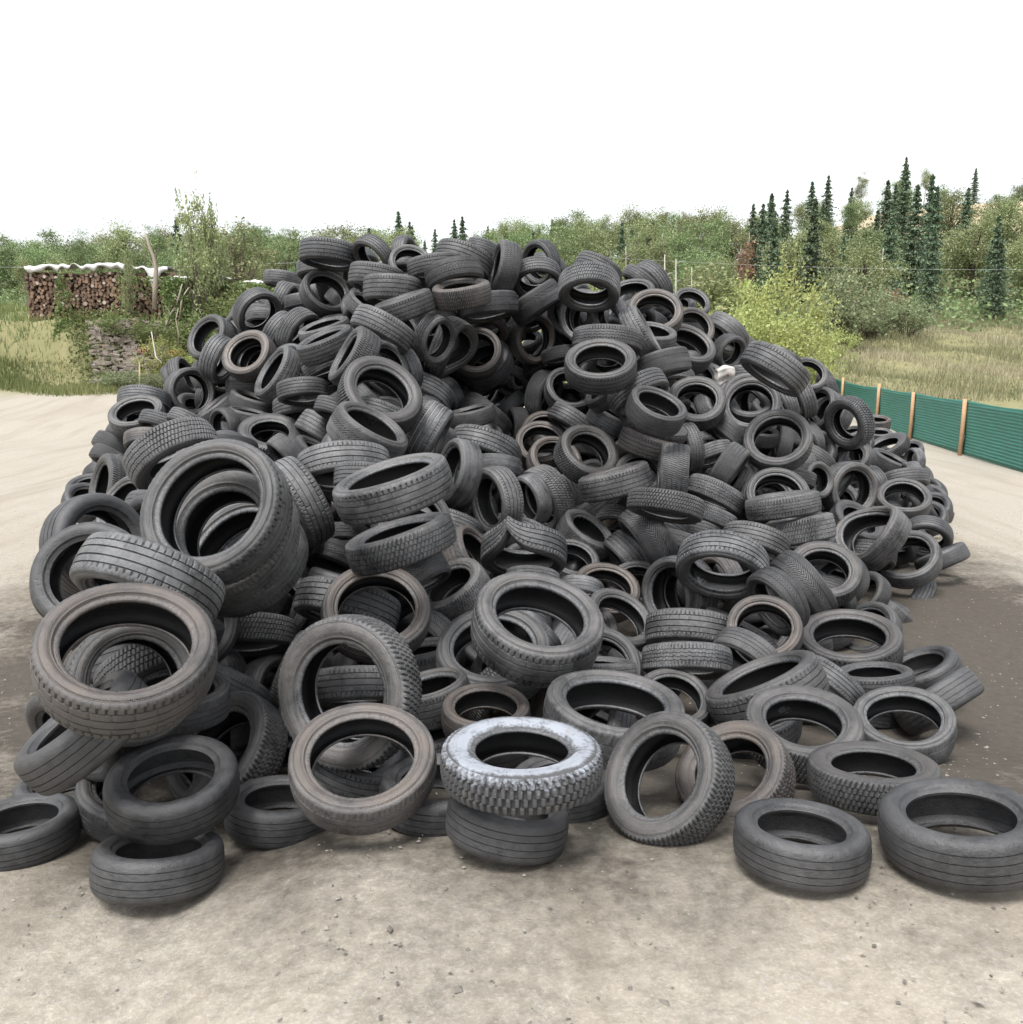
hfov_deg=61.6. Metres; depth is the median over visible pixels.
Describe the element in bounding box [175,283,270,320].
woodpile
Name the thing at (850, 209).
birch tree
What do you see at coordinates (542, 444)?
tyre
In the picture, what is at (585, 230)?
broadleaf tree
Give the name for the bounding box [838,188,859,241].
conifer tree
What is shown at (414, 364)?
tyre
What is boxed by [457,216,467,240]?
conifer tree
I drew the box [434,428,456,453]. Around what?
tyre
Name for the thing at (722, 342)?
tyre
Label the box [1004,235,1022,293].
broadleaf tree
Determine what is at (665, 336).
tyre
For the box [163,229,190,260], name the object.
broadleaf tree
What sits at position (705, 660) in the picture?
tyre
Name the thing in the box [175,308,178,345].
dead branch
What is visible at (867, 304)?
bush
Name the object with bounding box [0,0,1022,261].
sky
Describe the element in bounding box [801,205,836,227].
broadleaf tree
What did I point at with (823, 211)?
conifer tree
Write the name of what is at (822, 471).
tyre
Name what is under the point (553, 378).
tyre
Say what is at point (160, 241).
birch tree
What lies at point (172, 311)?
dead branch
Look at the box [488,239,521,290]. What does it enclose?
tyre
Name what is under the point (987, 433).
netting fence
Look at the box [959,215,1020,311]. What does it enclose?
conifer tree
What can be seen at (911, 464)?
tyre
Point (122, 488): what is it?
tyre
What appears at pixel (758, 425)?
tyre
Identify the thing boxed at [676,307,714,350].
tyre
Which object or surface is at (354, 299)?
tyre
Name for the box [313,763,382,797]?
tyre
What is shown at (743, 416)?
tyre
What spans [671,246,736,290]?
broadleaf tree
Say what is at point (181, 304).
dead branch
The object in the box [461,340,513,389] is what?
tyre
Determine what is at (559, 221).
broadleaf tree
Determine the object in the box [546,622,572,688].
tyre
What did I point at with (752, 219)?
conifer tree
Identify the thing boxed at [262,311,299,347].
tyre
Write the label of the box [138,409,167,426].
tyre
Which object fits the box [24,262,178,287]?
tarpaulin
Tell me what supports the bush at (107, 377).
on the ground at (744, 945)
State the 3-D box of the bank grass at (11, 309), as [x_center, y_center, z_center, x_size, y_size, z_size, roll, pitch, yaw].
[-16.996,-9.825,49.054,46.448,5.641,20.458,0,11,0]
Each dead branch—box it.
[151,332,161,362]
[164,284,182,331]
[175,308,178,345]
[179,287,188,318]
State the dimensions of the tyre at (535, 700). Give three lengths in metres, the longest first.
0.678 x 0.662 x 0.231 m
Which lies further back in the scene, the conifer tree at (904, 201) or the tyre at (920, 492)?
the conifer tree at (904, 201)
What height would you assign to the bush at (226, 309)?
3.490 m
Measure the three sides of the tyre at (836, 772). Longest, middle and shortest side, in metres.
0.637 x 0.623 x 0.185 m
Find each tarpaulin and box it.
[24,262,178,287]
[241,279,262,288]
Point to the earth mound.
(609, 523)
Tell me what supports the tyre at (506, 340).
on the tyre at (156, 853)
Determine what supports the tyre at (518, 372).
on the tyre at (156, 853)
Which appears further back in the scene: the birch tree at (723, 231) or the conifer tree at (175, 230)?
the birch tree at (723, 231)
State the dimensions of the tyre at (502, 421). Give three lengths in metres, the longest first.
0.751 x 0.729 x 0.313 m
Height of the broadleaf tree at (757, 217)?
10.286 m
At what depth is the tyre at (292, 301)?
13.31 m
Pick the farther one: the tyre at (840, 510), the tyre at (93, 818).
the tyre at (840, 510)
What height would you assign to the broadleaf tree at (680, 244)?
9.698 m
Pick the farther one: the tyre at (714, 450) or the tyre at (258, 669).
the tyre at (714, 450)
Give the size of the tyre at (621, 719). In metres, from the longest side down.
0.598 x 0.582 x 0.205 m
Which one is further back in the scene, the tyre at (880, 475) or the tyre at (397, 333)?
the tyre at (880, 475)
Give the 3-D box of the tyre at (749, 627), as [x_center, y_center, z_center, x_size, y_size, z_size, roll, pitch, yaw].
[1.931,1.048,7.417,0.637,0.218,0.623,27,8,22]
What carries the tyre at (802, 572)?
on the tyre at (884, 634)
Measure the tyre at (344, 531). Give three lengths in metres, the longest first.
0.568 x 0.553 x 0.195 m
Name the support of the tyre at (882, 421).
on the tyre at (156, 853)
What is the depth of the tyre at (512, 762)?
5.13 m
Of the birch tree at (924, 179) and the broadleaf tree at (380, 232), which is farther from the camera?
the birch tree at (924, 179)
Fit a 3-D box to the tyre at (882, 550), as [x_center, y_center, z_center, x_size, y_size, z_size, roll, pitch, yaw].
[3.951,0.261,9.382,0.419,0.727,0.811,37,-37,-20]
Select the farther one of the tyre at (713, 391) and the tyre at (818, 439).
the tyre at (818, 439)
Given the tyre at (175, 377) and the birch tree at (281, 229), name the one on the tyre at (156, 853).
the tyre at (175, 377)
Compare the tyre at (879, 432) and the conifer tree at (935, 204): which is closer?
the tyre at (879, 432)
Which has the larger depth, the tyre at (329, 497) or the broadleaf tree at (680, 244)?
the broadleaf tree at (680, 244)
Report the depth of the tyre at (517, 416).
11.61 m
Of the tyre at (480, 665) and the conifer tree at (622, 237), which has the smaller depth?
the tyre at (480, 665)
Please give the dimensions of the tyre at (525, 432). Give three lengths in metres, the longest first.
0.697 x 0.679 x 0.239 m
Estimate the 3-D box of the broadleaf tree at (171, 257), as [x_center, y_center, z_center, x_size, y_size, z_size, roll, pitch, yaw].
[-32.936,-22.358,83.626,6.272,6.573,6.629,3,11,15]
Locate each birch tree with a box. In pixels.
[12,255,31,303]
[68,225,95,271]
[76,253,93,274]
[140,224,165,259]
[145,227,169,262]
[268,225,287,248]
[575,218,605,285]
[582,213,613,290]
[597,212,615,242]
[616,240,641,280]
[624,220,652,264]
[643,226,682,275]
[647,221,673,261]
[657,204,672,231]
[672,222,697,258]
[673,209,691,233]
[686,219,700,249]
[703,228,728,261]
[709,206,733,257]
[794,223,817,268]
[837,195,862,252]
[853,171,871,201]
[919,166,937,203]
[937,183,951,212]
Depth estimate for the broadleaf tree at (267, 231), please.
142.10 m
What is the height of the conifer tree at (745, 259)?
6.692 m
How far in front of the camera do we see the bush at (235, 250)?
44.89 m
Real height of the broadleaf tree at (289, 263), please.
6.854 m
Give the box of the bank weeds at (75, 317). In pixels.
[64,307,212,383]
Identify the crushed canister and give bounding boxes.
[713,365,734,385]
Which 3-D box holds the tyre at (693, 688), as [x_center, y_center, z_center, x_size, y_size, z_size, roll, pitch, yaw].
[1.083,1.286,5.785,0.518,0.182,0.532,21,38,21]
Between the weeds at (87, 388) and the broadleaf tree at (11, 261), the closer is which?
the weeds at (87, 388)
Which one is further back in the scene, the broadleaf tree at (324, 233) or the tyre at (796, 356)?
the broadleaf tree at (324, 233)
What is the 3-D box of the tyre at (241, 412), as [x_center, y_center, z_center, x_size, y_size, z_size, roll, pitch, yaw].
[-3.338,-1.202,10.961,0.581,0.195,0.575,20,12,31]
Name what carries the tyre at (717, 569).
on the tyre at (156, 853)
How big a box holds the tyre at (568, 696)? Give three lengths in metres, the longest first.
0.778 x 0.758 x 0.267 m
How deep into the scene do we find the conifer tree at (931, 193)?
107.69 m
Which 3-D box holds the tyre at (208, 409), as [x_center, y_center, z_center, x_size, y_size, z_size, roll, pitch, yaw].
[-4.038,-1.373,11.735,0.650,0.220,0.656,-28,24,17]
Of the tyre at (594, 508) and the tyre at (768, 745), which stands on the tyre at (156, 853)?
the tyre at (594, 508)
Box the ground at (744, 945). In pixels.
[0,201,1022,1023]
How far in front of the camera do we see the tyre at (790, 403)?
11.28 m
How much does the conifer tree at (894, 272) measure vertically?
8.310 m
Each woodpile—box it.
[24,271,181,320]
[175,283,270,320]
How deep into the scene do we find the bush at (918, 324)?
65.72 m
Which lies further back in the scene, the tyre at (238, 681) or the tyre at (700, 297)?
the tyre at (700, 297)
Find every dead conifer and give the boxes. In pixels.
[730,246,748,289]
[735,232,758,290]
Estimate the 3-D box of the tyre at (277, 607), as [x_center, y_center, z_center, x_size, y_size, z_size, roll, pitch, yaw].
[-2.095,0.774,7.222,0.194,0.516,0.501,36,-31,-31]
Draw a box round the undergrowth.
[0,217,1022,332]
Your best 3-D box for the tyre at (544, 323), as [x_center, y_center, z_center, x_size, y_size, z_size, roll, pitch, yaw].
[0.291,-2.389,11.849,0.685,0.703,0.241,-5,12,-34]
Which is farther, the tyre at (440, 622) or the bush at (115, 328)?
the bush at (115, 328)
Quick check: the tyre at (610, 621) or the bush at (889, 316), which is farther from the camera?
the bush at (889, 316)
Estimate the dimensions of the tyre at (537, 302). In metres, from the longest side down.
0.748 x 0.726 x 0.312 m
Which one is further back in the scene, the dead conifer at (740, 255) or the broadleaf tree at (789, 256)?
the broadleaf tree at (789, 256)
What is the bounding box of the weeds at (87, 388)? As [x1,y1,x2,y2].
[0,350,217,396]
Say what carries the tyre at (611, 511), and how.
on the tyre at (156, 853)
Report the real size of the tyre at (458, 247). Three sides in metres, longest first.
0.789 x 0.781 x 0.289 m
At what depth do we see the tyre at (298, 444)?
7.84 m
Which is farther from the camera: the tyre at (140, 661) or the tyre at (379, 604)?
the tyre at (379, 604)
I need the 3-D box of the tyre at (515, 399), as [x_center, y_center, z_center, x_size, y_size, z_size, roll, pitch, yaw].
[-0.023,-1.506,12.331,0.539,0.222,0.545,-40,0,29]
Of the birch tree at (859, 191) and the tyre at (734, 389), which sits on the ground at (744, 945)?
the birch tree at (859, 191)
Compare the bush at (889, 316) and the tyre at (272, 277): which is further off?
the bush at (889, 316)
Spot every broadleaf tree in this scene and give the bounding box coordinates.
[0,232,33,295]
[0,238,35,290]
[1,238,45,282]
[6,245,62,290]
[13,239,72,272]
[13,278,28,303]
[33,226,91,265]
[38,248,82,274]
[68,261,106,274]
[69,243,116,272]
[82,231,128,263]
[86,218,157,273]
[109,249,152,274]
[142,220,183,271]
[146,250,193,273]
[152,246,190,266]
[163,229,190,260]
[182,230,227,257]
[222,220,278,261]
[226,241,264,274]
[226,254,262,274]
[235,258,281,288]
[242,221,287,248]
[250,237,298,269]
[263,239,298,272]
[271,226,319,256]
[295,223,345,248]
[308,221,371,240]
[341,234,365,246]
[357,226,395,240]
[359,226,392,247]
[368,223,422,258]
[388,219,425,247]
[467,228,506,241]
[481,213,527,241]
[502,220,554,250]
[509,212,537,239]
[512,219,610,289]
[544,208,589,244]
[559,209,618,260]
[560,218,609,254]
[589,255,639,293]
[608,221,633,255]
[610,201,647,247]
[611,203,679,260]
[649,216,736,287]
[654,207,685,246]
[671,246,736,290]
[675,200,722,261]
[677,252,742,311]
[691,201,741,238]
[703,216,751,269]
[735,224,748,252]
[741,209,781,238]
[755,226,830,299]
[765,210,796,235]
[790,197,832,229]
[793,210,847,255]
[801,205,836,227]
[804,235,859,277]
[813,240,915,303]
[833,221,914,285]
[837,198,877,229]
[870,179,915,215]
[920,185,993,252]
[924,209,1013,296]
[971,193,1022,262]
[978,193,1019,222]
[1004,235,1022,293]
[1006,179,1022,200]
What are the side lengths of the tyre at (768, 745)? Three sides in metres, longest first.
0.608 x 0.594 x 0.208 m
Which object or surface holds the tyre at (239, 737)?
on the tyre at (156, 853)
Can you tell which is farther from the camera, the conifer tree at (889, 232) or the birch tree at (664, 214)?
the birch tree at (664, 214)
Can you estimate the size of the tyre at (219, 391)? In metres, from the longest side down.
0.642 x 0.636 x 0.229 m
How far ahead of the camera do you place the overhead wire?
66.24 m
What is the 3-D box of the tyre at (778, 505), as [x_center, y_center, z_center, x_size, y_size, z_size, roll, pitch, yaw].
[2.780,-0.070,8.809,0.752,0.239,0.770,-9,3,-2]
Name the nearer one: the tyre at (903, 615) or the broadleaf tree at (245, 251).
the tyre at (903, 615)
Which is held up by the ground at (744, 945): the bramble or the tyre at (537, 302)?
the bramble
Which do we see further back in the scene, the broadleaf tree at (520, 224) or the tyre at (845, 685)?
the broadleaf tree at (520, 224)
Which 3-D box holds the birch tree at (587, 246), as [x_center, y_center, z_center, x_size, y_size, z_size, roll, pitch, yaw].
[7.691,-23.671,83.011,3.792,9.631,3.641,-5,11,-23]
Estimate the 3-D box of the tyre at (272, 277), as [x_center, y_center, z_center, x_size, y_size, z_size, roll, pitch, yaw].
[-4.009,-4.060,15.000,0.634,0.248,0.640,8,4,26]
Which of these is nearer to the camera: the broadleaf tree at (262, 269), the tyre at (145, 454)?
the tyre at (145, 454)
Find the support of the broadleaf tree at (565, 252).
on the ground at (744, 945)
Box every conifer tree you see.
[166,219,187,267]
[392,211,403,235]
[407,221,414,239]
[422,241,427,251]
[429,229,437,252]
[449,219,458,238]
[450,225,458,238]
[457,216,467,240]
[613,222,629,264]
[626,227,637,259]
[734,240,755,290]
[739,203,758,257]
[740,224,764,302]
[751,204,770,290]
[751,218,796,320]
[757,198,782,248]
[762,193,784,247]
[766,215,780,261]
[778,189,800,256]
[781,197,833,308]
[796,181,823,253]
[818,203,833,248]
[819,175,840,233]
[825,235,849,297]
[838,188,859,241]
[866,209,881,246]
[867,180,903,262]
[874,210,911,304]
[877,234,907,296]
[889,184,899,232]
[893,165,915,252]
[896,184,938,295]
[898,156,913,203]
[903,173,956,271]
[909,225,956,318]
[915,185,956,280]
[948,187,978,264]
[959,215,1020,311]
[964,168,983,203]
[974,234,1018,318]
[976,233,1013,287]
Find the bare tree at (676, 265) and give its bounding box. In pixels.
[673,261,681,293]
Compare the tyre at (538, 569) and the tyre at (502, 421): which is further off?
the tyre at (502, 421)
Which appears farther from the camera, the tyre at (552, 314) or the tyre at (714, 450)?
the tyre at (552, 314)
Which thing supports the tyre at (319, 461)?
on the tyre at (156, 853)
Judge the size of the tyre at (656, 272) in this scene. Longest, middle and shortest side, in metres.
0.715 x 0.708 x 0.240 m
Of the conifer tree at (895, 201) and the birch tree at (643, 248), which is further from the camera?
the conifer tree at (895, 201)
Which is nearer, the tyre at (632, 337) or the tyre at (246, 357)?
the tyre at (632, 337)
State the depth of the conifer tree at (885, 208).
109.83 m
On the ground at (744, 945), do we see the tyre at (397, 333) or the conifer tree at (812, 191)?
the conifer tree at (812, 191)
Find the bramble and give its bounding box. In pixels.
[52,271,273,341]
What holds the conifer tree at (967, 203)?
on the ground at (744, 945)
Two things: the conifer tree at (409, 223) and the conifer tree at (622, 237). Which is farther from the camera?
the conifer tree at (409, 223)
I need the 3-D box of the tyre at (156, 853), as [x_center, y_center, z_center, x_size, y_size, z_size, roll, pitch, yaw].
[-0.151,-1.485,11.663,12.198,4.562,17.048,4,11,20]
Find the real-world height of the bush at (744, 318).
6.099 m
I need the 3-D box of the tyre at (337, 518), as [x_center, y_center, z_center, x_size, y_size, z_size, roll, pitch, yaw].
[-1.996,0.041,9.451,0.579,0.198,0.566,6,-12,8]
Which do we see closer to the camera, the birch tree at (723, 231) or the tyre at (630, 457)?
the tyre at (630, 457)
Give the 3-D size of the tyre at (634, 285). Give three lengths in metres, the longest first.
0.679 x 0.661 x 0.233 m
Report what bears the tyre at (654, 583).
on the tyre at (156, 853)
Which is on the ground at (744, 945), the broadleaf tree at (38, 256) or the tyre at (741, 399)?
the broadleaf tree at (38, 256)
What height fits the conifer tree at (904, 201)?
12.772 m
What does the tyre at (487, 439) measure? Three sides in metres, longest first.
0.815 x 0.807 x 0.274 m
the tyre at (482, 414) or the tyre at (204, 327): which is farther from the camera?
the tyre at (204, 327)
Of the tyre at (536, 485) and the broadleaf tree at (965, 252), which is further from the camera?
the broadleaf tree at (965, 252)
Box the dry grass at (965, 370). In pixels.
[752,312,1022,401]
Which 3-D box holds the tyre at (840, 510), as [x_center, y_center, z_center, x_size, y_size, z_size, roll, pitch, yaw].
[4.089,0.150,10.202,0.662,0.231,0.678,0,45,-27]
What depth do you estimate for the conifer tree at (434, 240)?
157.55 m
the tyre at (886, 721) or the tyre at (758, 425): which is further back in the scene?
the tyre at (758, 425)
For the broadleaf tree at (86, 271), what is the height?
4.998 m
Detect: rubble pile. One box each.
[85,317,157,382]
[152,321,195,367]
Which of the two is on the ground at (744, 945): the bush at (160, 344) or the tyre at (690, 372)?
the bush at (160, 344)
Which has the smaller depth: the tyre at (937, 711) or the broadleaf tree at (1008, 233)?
the tyre at (937, 711)
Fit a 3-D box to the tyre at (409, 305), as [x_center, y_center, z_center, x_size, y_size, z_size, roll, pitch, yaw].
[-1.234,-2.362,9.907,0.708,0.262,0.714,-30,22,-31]
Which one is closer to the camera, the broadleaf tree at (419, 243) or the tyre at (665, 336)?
the tyre at (665, 336)
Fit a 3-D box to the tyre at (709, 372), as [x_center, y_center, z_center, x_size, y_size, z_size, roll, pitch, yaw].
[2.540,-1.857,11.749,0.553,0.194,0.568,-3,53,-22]
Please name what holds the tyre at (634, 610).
on the tyre at (156, 853)
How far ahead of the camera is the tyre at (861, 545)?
9.69 m
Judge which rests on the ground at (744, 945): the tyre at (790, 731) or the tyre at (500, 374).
the tyre at (790, 731)
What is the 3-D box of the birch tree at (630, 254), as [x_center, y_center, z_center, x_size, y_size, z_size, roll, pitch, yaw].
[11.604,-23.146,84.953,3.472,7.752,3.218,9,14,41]
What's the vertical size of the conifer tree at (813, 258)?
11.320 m
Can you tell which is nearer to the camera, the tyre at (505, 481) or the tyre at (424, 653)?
the tyre at (424, 653)
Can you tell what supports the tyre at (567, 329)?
on the tyre at (156, 853)
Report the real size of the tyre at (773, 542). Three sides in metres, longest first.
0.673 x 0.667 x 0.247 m
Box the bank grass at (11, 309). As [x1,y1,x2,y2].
[0,301,564,386]
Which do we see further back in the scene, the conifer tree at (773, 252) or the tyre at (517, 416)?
the conifer tree at (773, 252)
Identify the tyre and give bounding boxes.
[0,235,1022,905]
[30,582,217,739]
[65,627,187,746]
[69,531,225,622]
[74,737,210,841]
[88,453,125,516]
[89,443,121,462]
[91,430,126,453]
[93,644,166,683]
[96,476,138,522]
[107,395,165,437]
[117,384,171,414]
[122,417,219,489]
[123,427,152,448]
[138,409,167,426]
[139,439,292,585]
[142,668,230,736]
[163,367,214,414]
[166,356,195,394]
[166,407,200,420]
[166,691,287,798]
[176,433,258,451]
[176,471,300,605]
[177,393,195,408]
[187,314,234,360]
[190,360,232,398]
[197,392,229,421]
[198,334,230,382]
[199,503,308,617]
[209,407,239,431]
[215,661,269,700]
[216,612,296,657]
[217,617,238,661]
[220,650,246,671]
[221,330,276,382]
[225,378,254,392]
[227,389,272,413]
[229,406,266,422]
[230,709,291,750]
[232,287,281,331]
[237,413,300,461]
[238,346,260,366]
[238,739,292,766]
[241,654,284,683]
[245,303,269,313]
[245,307,270,325]
[254,345,302,404]
[259,593,287,613]
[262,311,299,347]
[263,269,300,287]
[266,433,291,460]
[268,630,302,708]
[269,280,297,310]
[272,396,313,420]
[275,307,319,346]
[275,456,334,547]
[276,376,328,405]
[277,614,421,771]
[283,292,304,309]
[287,435,319,457]
[288,702,436,835]
[292,577,310,632]
[293,576,400,628]
[294,409,328,442]
[296,260,342,283]
[296,324,352,365]
[297,440,389,494]
[298,316,350,341]
[299,236,354,271]
[299,270,349,317]
[301,566,309,577]
[302,359,334,377]
[306,537,350,573]
[313,395,337,419]
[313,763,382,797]
[315,284,329,300]
[317,665,382,707]
[321,569,430,663]
[324,494,333,502]
[326,401,407,458]
[326,498,336,517]
[328,326,380,385]
[332,453,452,525]
[332,521,369,542]
[333,461,375,485]
[334,513,340,521]
[336,356,422,432]
[344,290,374,313]
[345,512,456,575]
[348,261,403,290]
[350,304,415,353]
[352,234,396,264]
[361,396,406,433]
[363,273,420,304]
[374,342,408,390]
[375,288,435,321]
[375,499,450,561]
[388,244,426,285]
[395,609,464,666]
[399,552,450,598]
[402,728,446,757]
[403,348,422,385]
[403,399,453,455]
[407,252,457,281]
[412,309,457,339]
[412,313,455,364]
[413,637,458,671]
[418,667,469,730]
[420,372,454,409]
[423,316,478,378]
[424,255,483,292]
[427,558,489,620]
[432,278,491,311]
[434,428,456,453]
[435,238,493,279]
[436,610,549,709]
[440,377,463,410]
[440,716,602,815]
[440,739,528,768]
[441,438,482,506]
[441,525,498,587]
[441,683,530,737]
[449,508,483,533]
[450,402,496,428]
[454,327,502,378]
[454,424,520,458]
[457,290,518,323]
[458,392,511,433]
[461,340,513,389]
[464,667,545,720]
[467,237,496,255]
[471,319,506,341]
[471,466,523,532]
[471,571,603,687]
[473,654,510,717]
[480,516,566,575]
[482,453,521,485]
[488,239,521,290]
[491,325,525,346]
[497,390,524,414]
[498,365,529,396]
[506,407,528,438]
[506,565,559,577]
[509,314,555,364]
[509,331,542,357]
[511,278,558,326]
[513,256,560,296]
[514,610,561,645]
[515,421,563,467]
[517,473,551,523]
[521,517,543,525]
[522,239,560,284]
[522,411,567,452]
[522,464,575,528]
[523,353,563,379]
[524,369,562,415]
[526,436,581,475]
[541,344,572,365]
[542,710,608,724]
[543,669,684,771]
[544,367,588,413]
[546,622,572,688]
[547,300,592,336]
[547,401,592,431]
[552,608,619,655]
[553,424,618,483]
[555,509,611,561]
[558,261,620,312]
[558,289,608,339]
[559,539,599,576]
[560,574,603,596]
[562,383,586,414]
[563,476,584,504]
[564,338,636,394]
[564,627,643,713]
[570,309,579,328]
[572,324,642,353]
[574,250,622,289]
[575,497,622,515]
[576,562,640,623]
[577,709,635,727]
[578,461,652,502]
[585,368,618,413]
[586,408,623,437]
[587,360,621,372]
[590,504,626,532]
[590,588,649,652]
[590,656,636,673]
[592,298,627,324]
[596,436,627,461]
[603,530,647,580]
[604,711,734,845]
[607,367,668,416]
[607,560,649,603]
[610,278,654,314]
[616,453,657,496]
[618,305,660,356]
[618,425,679,462]
[618,509,678,564]
[619,412,687,443]
[623,264,658,288]
[625,385,686,436]
[627,288,683,332]
[627,487,704,523]
[636,259,672,306]
[636,668,709,724]
[637,346,691,376]
[641,555,718,611]
[642,641,732,679]
[645,608,727,644]
[646,321,676,348]
[656,443,690,492]
[664,522,688,531]
[665,568,693,607]
[666,369,694,398]
[668,528,701,558]
[670,376,726,431]
[674,287,710,321]
[675,323,715,374]
[675,720,795,817]
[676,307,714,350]
[676,529,769,599]
[683,422,704,472]
[687,473,744,515]
[687,520,722,533]
[696,366,714,393]
[701,557,742,611]
[702,439,730,468]
[702,503,737,527]
[705,607,772,640]
[705,650,828,726]
[707,414,744,445]
[707,715,801,759]
[708,442,749,484]
[710,311,748,355]
[712,333,746,366]
[713,626,777,668]
[714,562,748,573]
[723,373,770,422]
[723,520,790,561]
[724,377,780,433]
[726,595,803,662]
[730,463,756,491]
[733,365,747,375]
[735,391,768,411]
[740,340,810,396]
[743,409,812,470]
[744,467,809,523]
[744,685,864,784]
[745,490,821,521]
[746,566,809,636]
[750,622,789,646]
[755,427,779,448]
[765,512,836,546]
[770,550,837,615]
[771,426,794,456]
[773,344,802,363]
[779,392,799,413]
[791,448,816,483]
[793,468,816,488]
[793,541,862,606]
[797,382,817,419]
[799,461,833,498]
[801,357,827,392]
[801,609,903,670]
[807,386,841,430]
[807,420,824,448]
[807,741,942,815]
[812,444,835,466]
[814,555,869,607]
[815,370,839,393]
[815,654,864,705]
[817,393,853,429]
[821,461,877,510]
[824,395,874,449]
[826,445,870,465]
[829,500,883,539]
[835,506,911,571]
[840,661,915,693]
[844,601,902,652]
[849,444,877,466]
[853,686,956,763]
[854,539,897,570]
[868,465,890,505]
[869,571,891,604]
[870,712,899,728]
[873,415,890,429]
[873,428,891,439]
[873,448,906,472]
[874,432,910,456]
[875,478,931,518]
[876,530,942,588]
[884,467,929,485]
[887,600,912,623]
[890,599,909,611]
[900,440,924,460]
[901,461,926,501]
[904,448,925,467]
[909,580,935,598]
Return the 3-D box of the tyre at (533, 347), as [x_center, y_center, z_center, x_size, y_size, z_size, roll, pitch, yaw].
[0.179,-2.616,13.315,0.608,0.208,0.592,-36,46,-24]
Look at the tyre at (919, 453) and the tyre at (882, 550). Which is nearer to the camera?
the tyre at (882, 550)
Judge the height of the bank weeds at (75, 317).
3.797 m
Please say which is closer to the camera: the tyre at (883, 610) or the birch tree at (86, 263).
the tyre at (883, 610)
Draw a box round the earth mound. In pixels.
[259,436,706,664]
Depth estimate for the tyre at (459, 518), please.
8.07 m
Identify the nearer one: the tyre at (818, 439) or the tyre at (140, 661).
the tyre at (140, 661)
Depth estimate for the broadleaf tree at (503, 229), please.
143.75 m
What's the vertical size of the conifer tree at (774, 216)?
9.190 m
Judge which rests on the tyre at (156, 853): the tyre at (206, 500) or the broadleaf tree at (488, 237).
the tyre at (206, 500)
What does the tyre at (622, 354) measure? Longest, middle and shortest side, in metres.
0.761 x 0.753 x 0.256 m
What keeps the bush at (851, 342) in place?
on the ground at (744, 945)
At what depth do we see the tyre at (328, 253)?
11.56 m
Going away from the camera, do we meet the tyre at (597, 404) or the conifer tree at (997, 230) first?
the tyre at (597, 404)
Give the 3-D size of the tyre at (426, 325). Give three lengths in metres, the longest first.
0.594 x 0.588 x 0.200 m
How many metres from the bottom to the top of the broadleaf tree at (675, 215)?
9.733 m
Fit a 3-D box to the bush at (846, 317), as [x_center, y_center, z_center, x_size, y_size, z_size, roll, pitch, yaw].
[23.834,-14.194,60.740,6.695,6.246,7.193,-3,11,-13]
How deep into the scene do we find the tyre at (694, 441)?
9.74 m
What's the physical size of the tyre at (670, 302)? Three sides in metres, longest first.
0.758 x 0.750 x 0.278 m
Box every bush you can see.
[89,312,154,337]
[94,368,147,387]
[118,250,137,318]
[119,320,171,343]
[126,334,188,374]
[129,372,163,388]
[160,314,214,355]
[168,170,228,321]
[170,312,223,346]
[171,349,195,365]
[191,279,260,333]
[195,193,232,310]
[201,216,285,283]
[673,260,771,335]
[694,269,794,340]
[708,277,819,354]
[728,242,842,374]
[749,303,853,383]
[792,336,867,384]
[794,282,868,338]
[799,266,902,351]
[812,322,862,363]
[847,288,889,333]
[848,284,913,338]
[869,288,911,335]
[879,293,946,336]
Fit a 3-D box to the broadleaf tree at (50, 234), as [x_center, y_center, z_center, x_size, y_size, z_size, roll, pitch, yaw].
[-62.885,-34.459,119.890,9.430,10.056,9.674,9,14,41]
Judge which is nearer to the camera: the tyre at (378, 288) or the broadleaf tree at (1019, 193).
the tyre at (378, 288)
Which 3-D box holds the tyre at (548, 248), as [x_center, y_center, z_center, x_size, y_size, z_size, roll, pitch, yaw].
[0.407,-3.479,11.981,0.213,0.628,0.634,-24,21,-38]
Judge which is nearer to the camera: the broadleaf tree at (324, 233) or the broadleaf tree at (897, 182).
the broadleaf tree at (324, 233)
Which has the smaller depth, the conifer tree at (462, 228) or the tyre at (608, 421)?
the tyre at (608, 421)
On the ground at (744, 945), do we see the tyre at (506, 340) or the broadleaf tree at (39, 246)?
the broadleaf tree at (39, 246)
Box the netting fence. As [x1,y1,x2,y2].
[810,375,1022,471]
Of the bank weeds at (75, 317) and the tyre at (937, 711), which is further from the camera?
the bank weeds at (75, 317)
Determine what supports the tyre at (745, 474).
on the tyre at (156, 853)
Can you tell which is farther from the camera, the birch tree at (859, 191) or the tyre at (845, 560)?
the birch tree at (859, 191)
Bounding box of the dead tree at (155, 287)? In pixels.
[136,231,161,308]
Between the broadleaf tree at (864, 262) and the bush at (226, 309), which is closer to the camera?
the bush at (226, 309)
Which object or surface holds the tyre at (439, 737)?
on the ground at (744, 945)
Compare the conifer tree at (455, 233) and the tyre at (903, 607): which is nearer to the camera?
the tyre at (903, 607)
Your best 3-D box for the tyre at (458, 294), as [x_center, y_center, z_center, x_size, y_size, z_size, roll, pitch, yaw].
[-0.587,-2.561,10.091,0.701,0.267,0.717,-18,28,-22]
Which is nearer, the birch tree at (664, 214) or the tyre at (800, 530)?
the tyre at (800, 530)
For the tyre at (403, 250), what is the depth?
11.43 m
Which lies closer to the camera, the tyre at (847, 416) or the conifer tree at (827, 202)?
the tyre at (847, 416)
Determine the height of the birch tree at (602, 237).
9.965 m
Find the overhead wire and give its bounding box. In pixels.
[607,257,1022,269]
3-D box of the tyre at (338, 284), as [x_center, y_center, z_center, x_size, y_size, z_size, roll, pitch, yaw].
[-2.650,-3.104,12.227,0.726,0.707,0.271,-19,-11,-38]
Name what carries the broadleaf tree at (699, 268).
on the ground at (744, 945)
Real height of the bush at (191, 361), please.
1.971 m

